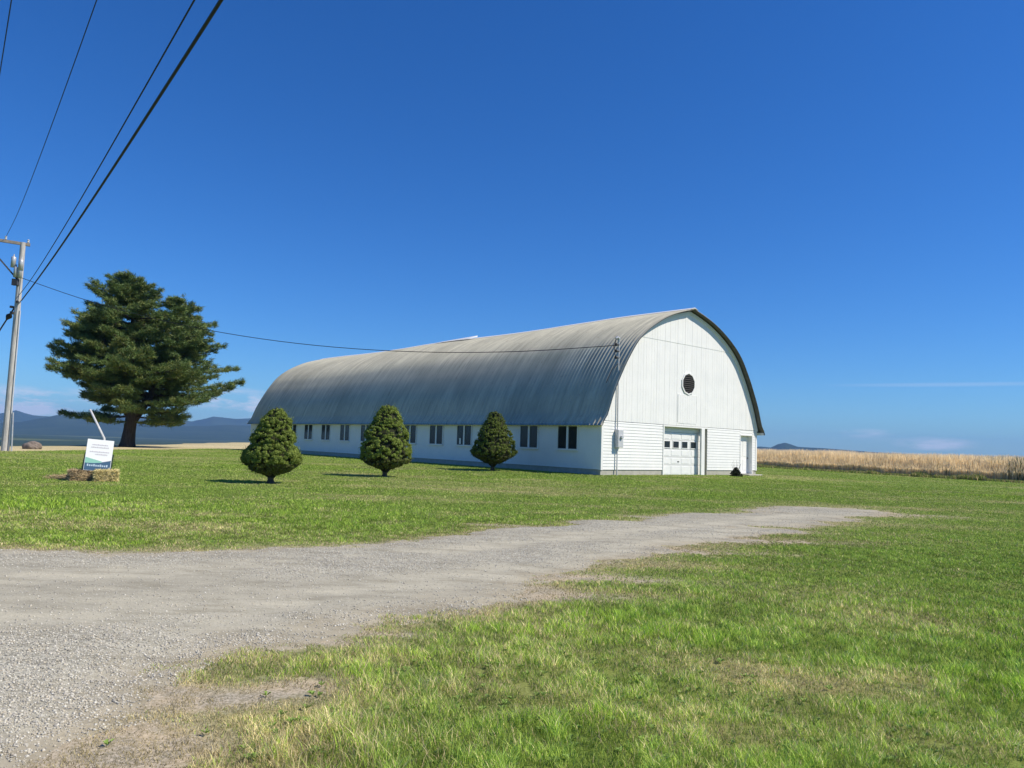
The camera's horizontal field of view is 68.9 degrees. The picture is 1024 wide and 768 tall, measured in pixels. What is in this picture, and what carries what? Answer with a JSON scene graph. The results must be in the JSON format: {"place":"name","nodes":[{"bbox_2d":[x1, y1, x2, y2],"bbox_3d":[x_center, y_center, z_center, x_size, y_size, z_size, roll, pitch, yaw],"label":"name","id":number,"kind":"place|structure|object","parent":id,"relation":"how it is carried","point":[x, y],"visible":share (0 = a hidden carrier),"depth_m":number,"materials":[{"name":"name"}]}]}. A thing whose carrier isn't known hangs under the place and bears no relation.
{"place":"outdoors","nodes":[
{"label":"outdoors","id":0,"kind":"place"},
{"bbox_2d":[0,415,250,440],"bbox_3d":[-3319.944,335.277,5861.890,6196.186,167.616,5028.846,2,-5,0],"label":"foothills","id":1,"kind":"structure","parent":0,"point":[58,425],"depth_m":5303.22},
{"bbox_2d":[0,410,250,425],"bbox_3d":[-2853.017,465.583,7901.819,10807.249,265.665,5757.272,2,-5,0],"label":"mountains","id":2,"kind":"structure","parent":0,"point":[19,416],"depth_m":8260.57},
{"bbox_2d":[0,433,1023,767],"bbox_3d":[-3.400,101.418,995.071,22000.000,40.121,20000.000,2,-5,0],"label":"ground","id":3,"kind":"structure","parent":0,"point":[60,443],"depth_m":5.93,"materials":[{"name":"green plant"}]},
{"bbox_2d":[0,236,29,450],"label":"utility pole","id":4,"kind":"object","parent":3,"relation":"on","point":[17,282],"visible":0.98,"depth_m":51.04,"materials":[{"name":"grey wood"}]},
{"bbox_2d":[0,0,11,72],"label":"power line","id":5,"kind":"object","parent":4,"relation":"attached to","point":[5,34],"visible":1,"depth_m":22.52,"materials":[{"name":"black rubber"}]},
{"bbox_2d":[6,0,96,235],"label":"power line","id":6,"kind":"object","parent":4,"relation":"attached to","point":[59,104],"visible":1,"depth_m":25.97,"materials":[{"name":"black rubber"}]},
{"bbox_2d":[18,0,194,295],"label":"telephone cable","id":7,"kind":"object","parent":4,"relation":"attached to","point":[179,26],"visible":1,"depth_m":19.67,"materials":[{"name":"black rubber"}]},
{"bbox_2d":[21,0,222,300],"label":"telephone cable","id":8,"kind":"object","parent":4,"relation":"attached to","point":[199,34],"visible":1,"depth_m":19.19,"materials":[{"name":"black rubber"}]},
{"bbox_2d":[23,278,615,352],"bbox_3d":[-14.164,-4.518,45.720,41.124,5.263,0.039,1,-5,16],"label":"service drop","id":9,"kind":"object","parent":4,"relation":"attached to","point":[329,346],"visible":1,"depth_m":44.44,"materials":[{"name":"black rubber"}]},
{"bbox_3d":[-45.148,-3.833,64.789,21.976,1.895,27.064,2,-5,0],"label":"telephone cable","id":10,"kind":"object","parent":4,"relation":"attached to","visible":0},
{"bbox_2d":[6,313,11,319],"bbox_3d":[-35.098,-4.705,52.106,0.382,0.435,0.800,5,-5,-32],"label":"splice case","id":11,"kind":"object","parent":10,"relation":"hanging from","point":[9,316],"visible":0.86,"depth_m":51.90,"materials":[{"name":"black plastic"}]},
{"bbox_2d":[22,441,41,448],"bbox_3d":[-36.429,4.776,56.646,1.397,0.907,1.071,2,-5,0],"label":"boulder","id":12,"kind":"object","parent":3,"relation":"on","point":[32,445],"visible":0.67,"depth_m":56.35,"materials":[{"name":"stone"}]},
{"bbox_2d":[32,473,67,478],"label":"straw litter","id":13,"kind":"object","parent":3,"relation":"on","point":[57,476],"visible":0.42,"depth_m":23.76,"materials":[{"name":"beige plant"}]},
{"bbox_2d":[66,467,93,480],"bbox_3d":[-13.420,2.856,23.291,0.894,0.532,0.692,5,-6,-37],"label":"straw bale","id":14,"kind":"object","parent":3,"relation":"on","point":[75,474],"visible":0.71,"depth_m":23.06,"materials":[{"name":"beige plant"}]},
{"bbox_2d":[81,439,113,471],"bbox_3d":[-12.970,2.268,23.431,0.849,1.031,0.083,10,-17,-32],"label":"sign board","id":15,"kind":"object","parent":14,"relation":"on","point":[98,454],"visible":0.99,"depth_m":23.41,"materials":[{"name":"white plastic"}]},
{"bbox_2d":[89,409,104,439],"bbox_3d":[-13.909,2.055,25.099,0.873,2.407,0.114,1,-5,6],"label":"leaning stick","id":16,"kind":"object","parent":3,"relation":"on","point":[98,426],"visible":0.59,"depth_m":25.14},
{"bbox_2d":[91,468,120,481],"bbox_3d":[-12.732,2.879,23.408,0.834,0.567,0.705,5,-5,-30],"label":"straw bale","id":17,"kind":"object","parent":3,"relation":"on","point":[107,475],"visible":0.91,"depth_m":23.21,"materials":[{"name":"beige plant"}]},
{"bbox_2d":[44,269,247,446],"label":"pine tree","id":18,"kind":"object","parent":3,"relation":"on","point":[131,364],"visible":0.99,"depth_m":74.62,"materials":[{"name":"green plant"}]},
{"bbox_2d":[239,406,304,483],"bbox_3d":[-8.147,2.120,25.467,2.179,2.714,2.125,2,-5,0],"label":"cone shrub","id":19,"kind":"object","parent":3,"relation":"on","point":[271,452],"visible":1,"depth_m":24.95,"materials":[{"name":"green plant"}]},
{"bbox_2d":[358,403,413,476],"bbox_3d":[-5.431,2.481,32.473,2.514,3.304,2.559,2,-5,0],"label":"cone shrub","id":20,"kind":"object","parent":3,"relation":"on","point":[385,450],"visible":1,"depth_m":31.91,"materials":[{"name":"green plant"}]},
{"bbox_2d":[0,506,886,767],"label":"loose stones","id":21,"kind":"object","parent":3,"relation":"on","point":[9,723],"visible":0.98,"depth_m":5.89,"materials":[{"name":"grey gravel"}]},
{"bbox_2d":[0,506,888,767],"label":"gravel drive","id":22,"kind":"structure","parent":3,"relation":"on","point":[180,583],"depth_m":7.68,"materials":[{"name":"grey gravel"}]},
{"bbox_2d":[470,411,517,470],"bbox_3d":[-1.010,3.128,41.135,2.791,3.474,2.663,2,-5,0],"label":"cone shrub","id":23,"kind":"object","parent":3,"relation":"on","point":[492,447],"visible":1,"depth_m":40.58,"materials":[{"name":"green plant"}]},
{"bbox_2d":[247,308,764,475],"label":"barn","id":24,"kind":"structure","parent":3,"relation":"on","point":[671,392],"depth_m":45.92,"materials":[{"name":"white paint"}]},
{"bbox_2d":[289,424,296,435],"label":"window","id":25,"kind":"structure","parent":24,"relation":"in","point":[294,428],"depth_m":67.14,"materials":[{"name":"glass"}]},
{"bbox_2d":[303,424,312,439],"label":"window","id":26,"kind":"structure","parent":24,"relation":"in","point":[308,428],"depth_m":64.95,"materials":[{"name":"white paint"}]},
{"bbox_2d":[320,424,330,440],"bbox_3d":[-15.605,4.060,62.551,0.130,1.380,1.620,6,-6,-40],"label":"window","id":27,"kind":"structure","parent":24,"relation":"in","point":[325,428],"depth_m":62.50,"materials":[{"name":"black glass"}]},
{"bbox_2d":[339,425,349,441],"bbox_3d":[-13.452,3.931,60.051,0.130,1.380,1.620,6,-6,-40],"label":"window","id":28,"kind":"structure","parent":24,"relation":"in","point":[344,429],"depth_m":59.99,"materials":[{"name":"black glass"}]},
{"bbox_2d":[359,425,368,441],"bbox_3d":[-11.263,3.801,57.518,0.130,1.380,1.620,6,-6,-40],"label":"window","id":29,"kind":"structure","parent":24,"relation":"in","point":[363,427],"depth_m":57.88,"materials":[{"name":"black glass"}]},
{"bbox_2d":[404,425,416,443],"bbox_3d":[-7.214,3.560,52.832,0.130,1.380,1.620,6,-6,-40],"label":"window","id":30,"kind":"structure","parent":24,"relation":"in","point":[412,429],"depth_m":52.62,"materials":[{"name":"black glass"}]},
{"bbox_2d":[428,425,443,444],"bbox_3d":[-5.125,3.436,50.406,0.130,1.380,1.620,6,-6,-40],"label":"window","id":31,"kind":"structure","parent":24,"relation":"in","point":[436,432],"depth_m":50.36,"materials":[{"name":"black glass"}]},
{"bbox_2d":[455,425,472,446],"bbox_3d":[-3.086,3.315,48.052,0.130,1.380,1.620,6,-6,-40],"label":"window","id":32,"kind":"structure","parent":24,"relation":"in","point":[464,432],"depth_m":48.00,"materials":[{"name":"black glass"}]},
{"bbox_2d":[518,425,538,448],"bbox_3d":[0.976,3.073,43.348,0.130,1.380,1.620,6,-6,-40],"label":"window","id":33,"kind":"structure","parent":24,"relation":"in","point":[529,434],"depth_m":43.30,"materials":[{"name":"black glass"}]},
{"bbox_2d":[556,426,578,450],"bbox_3d":[3.039,2.950,40.955,0.130,1.380,1.620,6,-6,-40],"label":"window","id":34,"kind":"structure","parent":24,"relation":"in","point":[567,436],"depth_m":40.91,"materials":[{"name":"black glass"}]},
{"bbox_2d":[664,426,699,474],"bbox_3d":[9.910,3.957,43.997,3.870,2.804,0.070,6,-6,-40],"label":"garage door","id":35,"kind":"structure","parent":24,"relation":"in","point":[677,461],"depth_m":44.06,"materials":[{"name":"paint"}]},
{"bbox_2d":[677,394,696,423],"bbox_3d":[10.334,1.491,44.050,1.860,1.690,0.022,6,-6,-40],"label":"hay door","id":36,"kind":"structure","parent":24,"relation":"in","point":[687,404],"depth_m":44.03,"materials":[{"name":"white paint"}]},
{"bbox_2d":[741,436,747,473],"bbox_3d":[14.877,4.560,48.179,1.310,2.420,0.105,6,-6,-40],"label":"entrance door","id":37,"kind":"structure","parent":24,"relation":"in","point":[744,439],"depth_m":48.32,"materials":[{"name":"white paint"}]},
{"bbox_2d":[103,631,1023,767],"bbox_3d":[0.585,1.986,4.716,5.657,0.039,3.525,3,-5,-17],"label":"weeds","id":38,"kind":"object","parent":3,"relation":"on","point":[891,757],"visible":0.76,"depth_m":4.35,"materials":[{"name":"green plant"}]},
{"bbox_2d":[729,460,742,476],"bbox_3d":[13.455,5.093,44.795,0.847,1.042,0.762,2,-5,0],"label":"bush","id":39,"kind":"object","parent":3,"relation":"on","point":[735,471],"visible":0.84,"depth_m":44.66,"materials":[{"name":"green plant"}]},
{"bbox_2d":[757,463,1023,482],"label":"field edge weeds","id":40,"kind":"object","parent":3,"relation":"on","point":[963,476],"visible":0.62,"depth_m":62.74,"materials":[{"name":"green plant"}]},
{"bbox_2d":[0,0,1023,457],"label":"sky","id":41,"kind":"structure","parent":0,"point":[836,186],"materials":[{"name":"blue"}]},
{"bbox_2d":[757,443,902,454],"bbox_3d":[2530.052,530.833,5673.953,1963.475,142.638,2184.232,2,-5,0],"label":"distant hill","id":42,"kind":"structure","parent":0,"point":[783,446],"depth_m":5661.09,"materials":[{"name":"blue"}]},
{"bbox_2d":[757,447,1023,480],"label":"crop field","id":43,"kind":"structure","parent":0,"point":[1008,467],"depth_m":66.74,"materials":[{"name":"beige plant"}]}
]}

